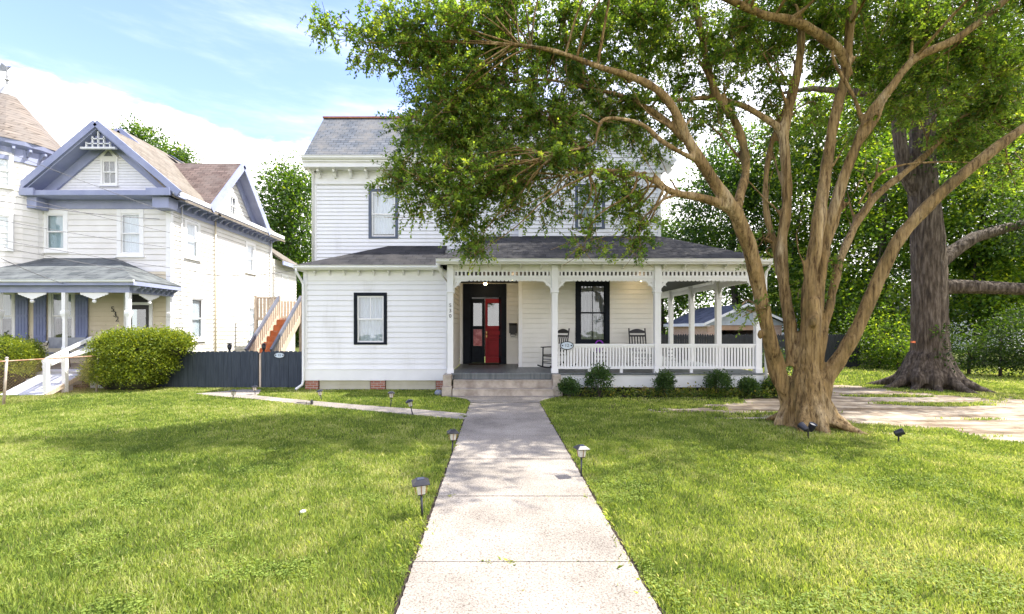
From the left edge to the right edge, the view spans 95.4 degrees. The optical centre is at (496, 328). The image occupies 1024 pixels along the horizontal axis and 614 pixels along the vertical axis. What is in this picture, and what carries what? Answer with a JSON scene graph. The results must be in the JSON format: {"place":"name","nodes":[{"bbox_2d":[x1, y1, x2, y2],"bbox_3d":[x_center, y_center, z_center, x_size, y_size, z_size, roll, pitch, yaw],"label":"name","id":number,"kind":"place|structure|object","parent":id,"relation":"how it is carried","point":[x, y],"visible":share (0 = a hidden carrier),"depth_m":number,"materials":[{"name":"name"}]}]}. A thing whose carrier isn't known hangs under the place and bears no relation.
{"place":"outdoors","nodes":[
{"label":"outdoors","id":0,"kind":"place"},
{"bbox_2d":[1,258,62,283],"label":"overhead wire","id":1,"kind":"object","parent":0,"point":[30,271],"visible":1,"depth_m":13.29,"materials":[{"name":"rubber"}]},
{"bbox_2d":[196,389,465,419],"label":"side path","id":2,"kind":"structure","parent":0,"point":[248,393],"depth_m":11.58,"materials":[{"name":"concrete"}]},
{"bbox_2d":[435,390,441,394],"bbox_3d":[-1.683,1.870,13.510,0.234,0.192,0.234,0,0,0],"label":"rock speaker","id":3,"kind":"object","parent":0,"point":[438,392],"visible":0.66,"depth_m":13.42,"materials":[{"name":"grey plastic"}]},
{"bbox_2d":[469,364,498,364],"bbox_3d":[-0.450,1.300,16.800,1.100,0.019,0.500,0,0,0],"label":"doormat","id":4,"kind":"object","parent":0,"point":[483,364],"visible":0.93,"depth_m":16.62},
{"bbox_2d":[0,331,1023,613],"bbox_3d":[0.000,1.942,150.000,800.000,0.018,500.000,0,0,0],"label":"ground","id":5,"kind":"structure","parent":0,"point":[860,409],"depth_m":5.16,"materials":[{"name":"green plant"}]},
{"bbox_2d":[0,333,54,391],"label":"boxwood hedge","id":6,"kind":"object","parent":5,"relation":"on","point":[17,349],"visible":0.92,"depth_m":14.17,"materials":[{"name":"green plant"}]},
{"bbox_2d":[0,352,105,404],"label":"chain link fence","id":7,"kind":"object","parent":5,"relation":"on","point":[4,384],"visible":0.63,"depth_m":12.39,"materials":[{"name":"silver metal"}]},
{"bbox_2d":[71,323,198,390],"bbox_3d":[-11.188,0.922,14.562,3.296,2.210,1.932,0,0,0],"label":"round hedge","id":8,"kind":"object","parent":5,"relation":"on","point":[135,359],"visible":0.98,"depth_m":14.16,"materials":[{"name":"green plant"}]},
{"bbox_2d":[111,112,176,148],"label":"broadleaf tree","id":9,"kind":"object","parent":5,"relation":"on","point":[139,132],"visible":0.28,"depth_m":49.23,"materials":[{"name":"green plant"}]},
{"bbox_2d":[0,62,296,395],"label":"neighbor house","id":10,"kind":"structure","parent":5,"relation":"on","point":[219,204],"depth_m":16.98,"materials":[{"name":"beige wood"}]},
{"bbox_2d":[0,151,13,189],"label":"window","id":11,"kind":"structure","parent":10,"relation":"in","point":[10,170],"depth_m":16.11,"materials":[{"name":"white wood"}]},
{"bbox_2d":[0,212,13,251],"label":"window","id":12,"kind":"structure","parent":10,"relation":"in","point":[10,216],"depth_m":16.10,"materials":[{"name":"white wood"}]},
{"bbox_2d":[2,293,15,339],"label":"window","id":13,"kind":"structure","parent":10,"relation":"in","point":[8,321],"depth_m":17.10,"materials":[{"name":"white glass"}]},
{"bbox_2d":[42,210,68,252],"bbox_3d":[-16.100,-3.525,17.013,1.020,1.570,0.195,0,0,0],"label":"window","id":14,"kind":"structure","parent":10,"relation":"in","point":[56,219],"depth_m":17.00,"materials":[{"name":"white glass"}]},
{"bbox_2d":[46,293,74,341],"bbox_3d":[-15.850,-0.475,17.062,1.060,1.970,0.295,0,0,0],"label":"window","id":15,"kind":"structure","parent":10,"relation":"in","point":[71,296],"depth_m":17.01,"materials":[{"name":"white glass"}]},
{"bbox_2d":[38,337,85,366],"bbox_3d":[-14.615,0.786,15.559,1.300,0.953,0.705,0,0,0],"label":"porch railing","id":16,"kind":"object","parent":10,"relation":"on","point":[54,342],"visible":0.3,"depth_m":15.85,"materials":[{"name":"white paint"}]},
{"bbox_2d":[0,246,171,276],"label":"overhead wire","id":17,"kind":"object","parent":10,"relation":"attached to","point":[85,263],"visible":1,"depth_m":12.54,"materials":[{"name":"rubber"}]},
{"bbox_2d":[0,220,178,248],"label":"overhead wire","id":18,"kind":"object","parent":10,"relation":"attached to","point":[85,235],"visible":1,"depth_m":13.71,"materials":[{"name":"rubber"}]},
{"bbox_2d":[2,240,192,270],"bbox_3d":[-12.037,-2.224,13.700,0.014,0.219,7.580,0,0,12],"label":"overhead wire","id":19,"kind":"object","parent":10,"relation":"attached to","point":[90,255],"visible":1,"depth_m":13.75,"materials":[{"name":"rubber"}]},
{"bbox_2d":[0,149,195,222],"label":"overhead wire","id":20,"kind":"object","parent":10,"relation":"attached to","point":[89,183],"visible":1,"depth_m":14.41,"materials":[{"name":"rubber"}]},
{"bbox_2d":[0,192,197,238],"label":"overhead wire","id":21,"kind":"object","parent":10,"relation":"attached to","point":[94,215],"visible":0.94,"depth_m":14.58,"materials":[{"name":"rubber"}]},
{"bbox_2d":[98,158,118,186],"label":"window","id":22,"kind":"structure","parent":10,"relation":"in","point":[109,171],"depth_m":16.96,"materials":[{"name":"white glass"}]},
{"bbox_2d":[114,209,144,257],"bbox_3d":[-13.350,-3.460,17.013,1.060,1.760,0.195,0,0,0],"label":"window","id":23,"kind":"structure","parent":10,"relation":"in","point":[132,233],"depth_m":17.00,"materials":[{"name":"white glass"}]},
{"bbox_2d":[1,201,268,218],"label":"overhead wire","id":24,"kind":"object","parent":10,"relation":"attached to","point":[77,211],"visible":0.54,"depth_m":13.82,"materials":[{"name":"rubber"}]},
{"bbox_2d":[131,305,148,330],"bbox_3d":[-13.050,0.170,16.995,0.800,2.040,0.050,0,0,0],"label":"door","id":25,"kind":"structure","parent":10,"relation":"in","point":[140,315],"depth_m":17.00,"materials":[{"name":"paint"}]},
{"bbox_2d":[183,218,201,261],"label":"window","id":26,"kind":"structure","parent":10,"relation":"in","point":[189,229],"depth_m":18.25,"materials":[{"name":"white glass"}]},
{"bbox_2d":[189,295,206,341],"bbox_3d":[-11.913,-0.390,18.500,0.195,1.840,1.020,0,0,0],"label":"window","id":27,"kind":"structure","parent":10,"relation":"in","point":[197,324],"depth_m":18.63,"materials":[{"name":"white glass"}]},
{"bbox_2d":[229,194,236,215],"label":"window","id":28,"kind":"structure","parent":10,"relation":"in","point":[231,197],"depth_m":21.03,"materials":[{"name":"white glass"}]},
{"bbox_2d":[247,305,253,340],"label":"window","id":29,"kind":"structure","parent":10,"relation":"in","point":[250,313],"depth_m":22.73,"materials":[{"name":"white glass"}]},
{"bbox_2d":[245,241,256,274],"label":"window","id":30,"kind":"structure","parent":10,"relation":"in","point":[248,245],"depth_m":22.62,"materials":[{"name":"white glass"}]},
{"bbox_2d":[281,274,287,301],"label":"window","id":31,"kind":"structure","parent":10,"relation":"in","point":[283,275],"depth_m":25.49,"materials":[{"name":"white glass"}]},
{"bbox_2d":[149,132,203,162],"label":"broadleaf tree","id":32,"kind":"object","parent":5,"relation":"on","point":[180,154],"visible":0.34,"depth_m":47.47,"materials":[{"name":"green plant"}]},
{"bbox_2d":[155,351,260,386],"bbox_3d":[-9.635,1.328,15.158,3.830,1.204,0.164,0,0,0],"label":"board fence","id":33,"kind":"object","parent":5,"relation":"on","point":[220,369],"visible":0.62,"depth_m":15.08,"materials":[{"name":"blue wood"}]},
{"bbox_2d":[227,343,231,350],"bbox_3d":[-8.759,0.699,15.280,0.180,0.422,0.171,0,0,0],"label":"cap light","id":34,"kind":"object","parent":33,"relation":"attached to","point":[229,346],"visible":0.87,"depth_m":15.24,"materials":[{"name":"black plastic"}]},
{"bbox_2d":[230,389,236,397],"bbox_3d":[-7.178,1.824,12.698,0.159,0.312,0.159,4,-1,-14],"label":"path light","id":35,"kind":"object","parent":5,"relation":"on","point":[233,391],"visible":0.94,"depth_m":12.66,"materials":[{"name":"black plastic"}]},
{"bbox_2d":[259,353,260,386],"bbox_3d":[-7.670,1.370,15.150,0.060,1.120,0.100,0,0,0],"label":"gate post","id":36,"kind":"object","parent":5,"relation":"on","point":[259,369],"visible":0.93,"depth_m":15.10,"materials":[{"name":"white wood"}]},
{"bbox_2d":[261,343,265,350],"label":"cap light","id":37,"kind":"object","parent":36,"relation":"on","point":[263,346],"visible":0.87,"depth_m":15.23,"materials":[{"name":"black plastic"}]},
{"bbox_2d":[261,351,301,386],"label":"fence gate","id":38,"kind":"structure","parent":36,"relation":"attached to","point":[286,371],"depth_m":15.08,"materials":[{"name":"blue wood"}]},
{"bbox_2d":[274,352,284,357],"bbox_3d":[-7.020,0.870,15.053,0.360,0.200,0.024,0,0,0],"label":"oval sign","id":39,"kind":"object","parent":38,"relation":"attached to","point":[279,355],"visible":1,"depth_m":15.04,"materials":[{"name":"white paint"}]},
{"bbox_2d":[244,296,301,351],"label":"deck stairs","id":40,"kind":"structure","parent":5,"relation":"on","point":[274,330],"depth_m":20.47,"materials":[{"name":"beige wood"}]},
{"bbox_2d":[249,149,311,300],"bbox_3d":[-16.532,-5.932,36.969,11.628,15.723,9.271,0,0,43],"label":"broadleaf tree","id":41,"kind":"object","parent":5,"relation":"on","point":[287,194],"visible":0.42,"depth_m":34.88,"materials":[{"name":"green plant"}]},
{"bbox_2d":[296,400,312,404],"bbox_3d":[-4.833,1.880,11.739,0.392,0.168,0.168,4,-1,-12],"label":"path light","id":42,"kind":"object","parent":5,"relation":"on","point":[310,402],"visible":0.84,"depth_m":11.72,"materials":[{"name":"white plastic"}]},
{"bbox_2d":[388,391,394,406],"bbox_3d":[-2.596,1.764,11.456,0.168,0.432,0.168,2,-1,-14],"label":"path light","id":43,"kind":"object","parent":5,"relation":"on","point":[390,393],"visible":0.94,"depth_m":11.42,"materials":[{"name":"black plastic"}]},
{"bbox_2d":[406,399,413,415],"bbox_3d":[-1.891,1.779,10.322,0.168,0.412,0.168,-14,3,-14],"label":"path light","id":44,"kind":"object","parent":5,"relation":"on","point":[410,402],"visible":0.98,"depth_m":10.28,"materials":[{"name":"black plastic"}]},
{"bbox_2d":[411,477,429,517],"bbox_3d":[-0.767,1.754,4.760,0.177,0.452,0.177,-3,3,-14],"label":"path light","id":45,"kind":"object","parent":5,"relation":"on","point":[420,484],"visible":0.95,"depth_m":4.72,"materials":[{"name":"black plastic"}]},
{"bbox_2d":[447,429,459,452],"bbox_3d":[-0.682,1.774,7.219,0.177,0.412,0.177,2,-1,-14],"label":"path light","id":46,"kind":"object","parent":5,"relation":"on","point":[453,433],"visible":0.97,"depth_m":7.18,"materials":[{"name":"black plastic"}]},
{"bbox_2d":[0,365,1023,613],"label":"grass","id":47,"kind":"structure","parent":5,"relation":"on","point":[182,401],"depth_m":5.37,"materials":[{"name":"green plant"}]},
{"bbox_2d":[0,416,1023,613],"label":"clover","id":48,"kind":"object","parent":5,"relation":"on","point":[664,579],"visible":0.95,"depth_m":4.14,"materials":[{"name":"green plant"}]},
{"bbox_2d":[396,396,660,613],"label":"front walk","id":49,"kind":"structure","parent":5,"relation":"on","point":[528,525],"depth_m":4.31,"materials":[{"name":"concrete"}]},
{"bbox_2d":[377,403,689,610],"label":"weed tufts","id":50,"kind":"object","parent":49,"relation":"on","point":[607,517],"visible":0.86,"depth_m":4.34,"materials":[{"name":"green plant"}]},
{"bbox_2d":[153,403,1018,607],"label":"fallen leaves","id":51,"kind":"object","parent":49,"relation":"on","point":[643,503],"visible":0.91,"depth_m":4.39,"materials":[{"name":"brown plant"}]},
{"bbox_2d":[392,403,665,613],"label":"soil edge","id":52,"kind":"object","parent":5,"relation":"on","point":[422,536],"visible":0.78,"depth_m":4.21,"materials":[{"name":"brown soil"}]},
{"bbox_2d":[293,89,772,395],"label":"white house","id":53,"kind":"structure","parent":5,"relation":"on","point":[384,306],"depth_m":14.65,"materials":[{"name":"paint"}]},
{"bbox_2d":[176,270,293,275],"bbox_3d":[-8.010,-2.060,15.650,4.736,0.668,0.014,0,0,-21],"label":"overhead wire","id":54,"kind":"object","parent":53,"relation":"attached to","point":[233,275],"visible":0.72,"depth_m":15.38,"materials":[{"name":"rubber"}]},
{"bbox_2d":[354,293,386,344],"bbox_3d":[-3.950,-0.305,14.638,1.040,1.630,0.145,0,0,0],"label":"window","id":55,"kind":"structure","parent":53,"relation":"in","point":[370,309],"depth_m":14.69,"materials":[{"name":"glass"}]},
{"bbox_2d":[368,189,397,238],"bbox_3d":[-3.910,-3.960,16.188,1.020,1.720,0.245,0,0,0],"label":"window","id":56,"kind":"structure","parent":53,"relation":"in","point":[379,227],"depth_m":16.19,"materials":[{"name":"white glass"}]},
{"bbox_2d":[471,299,484,362],"bbox_3d":[-0.700,0.090,17.340,0.500,2.360,0.340,0,0,0],"label":"door","id":57,"kind":"structure","parent":53,"relation":"in","point":[478,305],"depth_m":17.17,"materials":[{"name":"black paint"}]},
{"bbox_2d":[485,299,500,362],"bbox_3d":[-0.090,0.090,17.191,0.660,2.360,0.129,0,0,-6],"label":"door","id":58,"kind":"structure","parent":53,"relation":"in","point":[492,332],"depth_m":17.17,"materials":[{"name":"red paint"}]},
{"bbox_2d":[509,323,516,335],"bbox_3d":[0.600,0.050,17.096,0.300,0.494,0.148,0,0,0],"label":"mailbox","id":59,"kind":"object","parent":53,"relation":"attached to","point":[512,328],"visible":1,"depth_m":17.07,"materials":[{"name":"black paint"}]},
{"bbox_2d":[537,328,575,367],"bbox_3d":[1.974,0.643,15.003,1.262,1.297,0.668,0,0,-38],"label":"rocking chair","id":60,"kind":"object","parent":53,"relation":"on","point":[559,337],"visible":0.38,"depth_m":14.98,"materials":[{"name":"black paint"}]},
{"bbox_2d":[560,341,573,349],"bbox_3d":[2.060,0.505,13.663,0.400,0.250,0.024,0,0,0],"label":"oval sign","id":61,"kind":"object","parent":53,"relation":"attached to","point":[566,345],"visible":1,"depth_m":13.65,"materials":[{"name":"blue paint"}]},
{"bbox_2d":[575,184,604,228],"bbox_3d":[3.165,-4.130,15.838,1.010,1.520,0.145,0,0,0],"label":"window","id":62,"kind":"structure","parent":53,"relation":"in","point":[602,226],"depth_m":15.81,"materials":[{"name":"grey glass"}]},
{"bbox_2d":[583,127,598,149],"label":"window","id":63,"kind":"structure","parent":53,"relation":"in","point":[583,127],"depth_m":15.81,"materials":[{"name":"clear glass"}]},
{"bbox_2d":[575,281,609,343],"bbox_3d":[3.250,-0.550,15.838,1.160,2.140,0.145,0,0,0],"label":"window","id":64,"kind":"structure","parent":53,"relation":"in","point":[592,298],"depth_m":15.89,"materials":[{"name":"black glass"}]},
{"bbox_2d":[590,352,605,365],"bbox_3d":[3.370,1.048,15.303,0.500,0.525,0.405,0,0,0],"label":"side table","id":65,"kind":"object","parent":53,"relation":"on","point":[599,357],"visible":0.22,"depth_m":15.12,"materials":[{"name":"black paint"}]},
{"bbox_2d":[626,328,646,365],"bbox_3d":[4.620,0.643,15.106,0.668,1.297,1.262,0,0,0],"label":"rocking chair","id":66,"kind":"object","parent":53,"relation":"on","point":[636,331],"visible":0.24,"depth_m":15.28,"materials":[{"name":"black paint"}]},
{"bbox_2d":[662,349,681,362],"bbox_3d":[6.600,1.048,17.602,0.700,0.525,0.405,0,0,0],"label":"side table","id":67,"kind":"object","parent":53,"relation":"on","point":[678,355],"visible":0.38,"depth_m":17.42,"materials":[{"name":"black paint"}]},
{"bbox_2d":[556,373,582,397],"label":"shrub","id":68,"kind":"object","parent":5,"relation":"on","point":[570,384],"visible":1,"depth_m":12.74,"materials":[{"name":"green plant"}]},
{"bbox_2d":[573,444,589,476],"bbox_3d":[1.095,1.744,6.022,0.168,0.472,0.168,1,0,-14],"label":"path light","id":69,"kind":"object","parent":5,"relation":"on","point":[581,449],"visible":0.96,"depth_m":5.99,"materials":[{"name":"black plastic"}]},
{"bbox_2d":[582,362,615,396],"bbox_3d":[2.848,1.425,13.000,0.948,1.017,0.934,0,0,42],"label":"shrub","id":70,"kind":"object","parent":5,"relation":"on","point":[601,374],"visible":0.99,"depth_m":12.88,"materials":[{"name":"green plant"}]},
{"bbox_2d":[295,219,1013,347],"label":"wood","id":71,"kind":"object","parent":5,"relation":"on","point":[665,299],"visible":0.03,"depth_m":50.86,"materials":[{"name":"green plant"}]},
{"bbox_2d":[295,0,1023,436],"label":"myrtle tree","id":72,"kind":"object","parent":5,"relation":"on","point":[481,102],"visible":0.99,"depth_m":8.94,"materials":[{"name":"green plant"}]},
{"bbox_2d":[562,390,777,396],"bbox_3d":[5.390,1.909,13.600,6.960,0.030,1.380,0,0,0],"label":"mulch bed","id":73,"kind":"object","parent":5,"relation":"on","point":[659,395],"visible":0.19,"depth_m":13.25,"materials":[{"name":"brown soil"}]},
{"bbox_2d":[650,368,677,395],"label":"shrub","id":74,"kind":"object","parent":73,"relation":"on","point":[663,381],"visible":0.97,"depth_m":12.98,"materials":[{"name":"green plant"}]},
{"bbox_2d":[572,381,777,398],"bbox_3d":[5.502,1.700,13.360,7.068,0.440,1.313,0,0,0],"label":"ground cover","id":75,"kind":"object","parent":73,"relation":"on","point":[686,393],"visible":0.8,"depth_m":13.11,"materials":[{"name":"green plant"}]},
{"bbox_2d":[698,367,735,395],"bbox_3d":[6.263,1.518,13.168,0.952,0.832,0.863,0,0,0],"label":"shrub","id":76,"kind":"object","parent":73,"relation":"on","point":[722,377],"visible":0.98,"depth_m":13.07,"materials":[{"name":"green plant"}]},
{"bbox_2d":[734,375,763,395],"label":"shrub","id":77,"kind":"object","parent":73,"relation":"on","point":[749,384],"visible":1,"depth_m":12.97,"materials":[{"name":"green plant"}]},
{"bbox_2d":[760,376,776,394],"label":"shrub","id":78,"kind":"object","parent":73,"relation":"on","point":[769,383],"visible":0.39,"depth_m":13.28,"materials":[{"name":"green plant"}]},
{"bbox_2d":[661,210,737,334],"bbox_3d":[12.909,-3.978,37.230,13.180,11.839,10.300,0,0,0],"label":"broadleaf tree","id":79,"kind":"object","parent":5,"relation":"on","point":[681,301],"visible":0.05,"depth_m":36.50,"materials":[{"name":"green plant"}]},
{"bbox_2d":[663,303,782,356],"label":"garage","id":80,"kind":"structure","parent":5,"relation":"on","point":[704,321],"depth_m":28.50,"materials":[{"name":"wood"}]},
{"bbox_2d":[661,116,851,316],"bbox_3d":[18.243,-7.148,34.501,13.405,18.171,9.240,0,0,0],"label":"broadleaf tree","id":81,"kind":"object","parent":5,"relation":"on","point":[726,172],"visible":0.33,"depth_m":33.02,"materials":[{"name":"green plant"}]},
{"bbox_2d":[661,334,859,366],"bbox_3d":[11.000,1.093,23.158,14.000,1.674,0.164,0,0,0],"label":"picket fence","id":82,"kind":"object","parent":5,"relation":"on","point":[832,343],"visible":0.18,"depth_m":23.08,"materials":[{"name":"black paint"}]},
{"bbox_2d":[744,339,792,377],"bbox_3d":[10.868,1.255,18.070,2.544,1.877,2.388,0,0,0],"label":"bush","id":83,"kind":"object","parent":5,"relation":"on","point":[787,368],"visible":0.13,"depth_m":17.92,"materials":[{"name":"green plant"}]},
{"bbox_2d":[797,422,817,438],"bbox_3d":[5.451,1.810,8.175,0.292,0.340,0.195,0,0,0],"label":"spotlight","id":84,"kind":"object","parent":5,"relation":"on","point":[810,427],"visible":0.98,"depth_m":8.14,"materials":[{"name":"black paint"}]},
{"bbox_2d":[722,63,912,332],"bbox_3d":[21.587,-8.115,30.890,13.222,20.103,9.078,0,0,0],"label":"broadleaf tree","id":85,"kind":"object","parent":5,"relation":"on","point":[813,159],"visible":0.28,"depth_m":29.96,"materials":[{"name":"green plant"}]},
{"bbox_2d":[775,297,910,346],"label":"house","id":86,"kind":"structure","parent":5,"relation":"on","point":[844,317],"depth_m":37.49,"materials":[{"name":"white paint"}]},
{"bbox_2d":[671,0,1023,393],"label":"oak tree","id":87,"kind":"object","parent":5,"relation":"on","point":[929,362],"visible":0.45,"depth_m":14.78,"materials":[{"name":"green plant"}]},
{"bbox_2d":[831,302,910,367],"bbox_3d":[18.659,0.386,22.516,4.332,3.648,3.800,0,0,0],"label":"bush","id":88,"kind":"object","parent":5,"relation":"on","point":[880,332],"visible":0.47,"depth_m":22.38,"materials":[{"name":"green plant"}]},
{"bbox_2d":[777,128,973,363],"bbox_3d":[22.167,-4.571,26.746,11.493,15.295,8.551,0,0,-39],"label":"broadleaf tree","id":89,"kind":"object","parent":5,"relation":"on","point":[878,230],"visible":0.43,"depth_m":26.32,"materials":[{"name":"green plant"}]},
{"bbox_2d":[861,323,910,369],"bbox_3d":[18.544,0.972,21.472,3.500,2.501,2.794,0,0,0],"label":"bush","id":90,"kind":"object","parent":5,"relation":"on","point":[905,348],"visible":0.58,"depth_m":21.40,"materials":[{"name":"green plant"}]},
{"bbox_2d":[893,428,905,441],"bbox_3d":[6.797,1.825,7.865,0.161,0.299,0.118,0,0,38],"label":"spotlight","id":91,"kind":"object","parent":5,"relation":"on","point":[899,433],"visible":0.94,"depth_m":7.84,"materials":[{"name":"black paint"}]},
{"bbox_2d":[821,17,1018,230],"bbox_3d":[33.627,-10.858,35.826,16.927,25.586,11.125,0,0,0],"label":"broadleaf tree","id":92,"kind":"object","parent":5,"relation":"on","point":[906,134],"depth_m":35.57,"materials":[{"name":"green plant"}]},
{"bbox_2d":[864,142,1023,364],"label":"broadleaf tree","id":93,"kind":"object","parent":5,"relation":"on","point":[973,264],"visible":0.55,"depth_m":24.02,"materials":[{"name":"green plant"}]},
{"bbox_2d":[936,69,1023,345],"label":"broadleaf tree","id":94,"kind":"object","parent":5,"relation":"on","point":[1010,153],"visible":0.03,"depth_m":27.94,"materials":[{"name":"green plant"}]},
{"bbox_2d":[950,321,1018,375],"bbox_3d":[19.773,0.969,19.319,3.410,2.521,2.909,0,0,0],"label":"bush","id":95,"kind":"object","parent":5,"relation":"on","point":[968,364],"visible":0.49,"depth_m":19.20,"materials":[{"name":"green plant"}]},
{"bbox_2d":[950,307,1023,377],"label":"bush","id":96,"kind":"object","parent":5,"relation":"on","point":[1000,352],"visible":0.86,"depth_m":18.30,"materials":[{"name":"green plant"}]},
{"bbox_2d":[950,295,1023,352],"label":"house","id":97,"kind":"structure","parent":5,"relation":"on","point":[971,333],"depth_m":40.31,"materials":[{"name":"paint"}]},
{"bbox_2d":[968,300,1023,373],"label":"bush","id":98,"kind":"object","parent":5,"relation":"on","point":[1017,310],"visible":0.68,"depth_m":18.11,"materials":[{"name":"green plant"}]},
{"bbox_2d":[0,0,1023,328],"label":"sky","id":99,"kind":"structure","parent":0,"point":[236,79],"materials":[{"name":"blue"}]}
]}

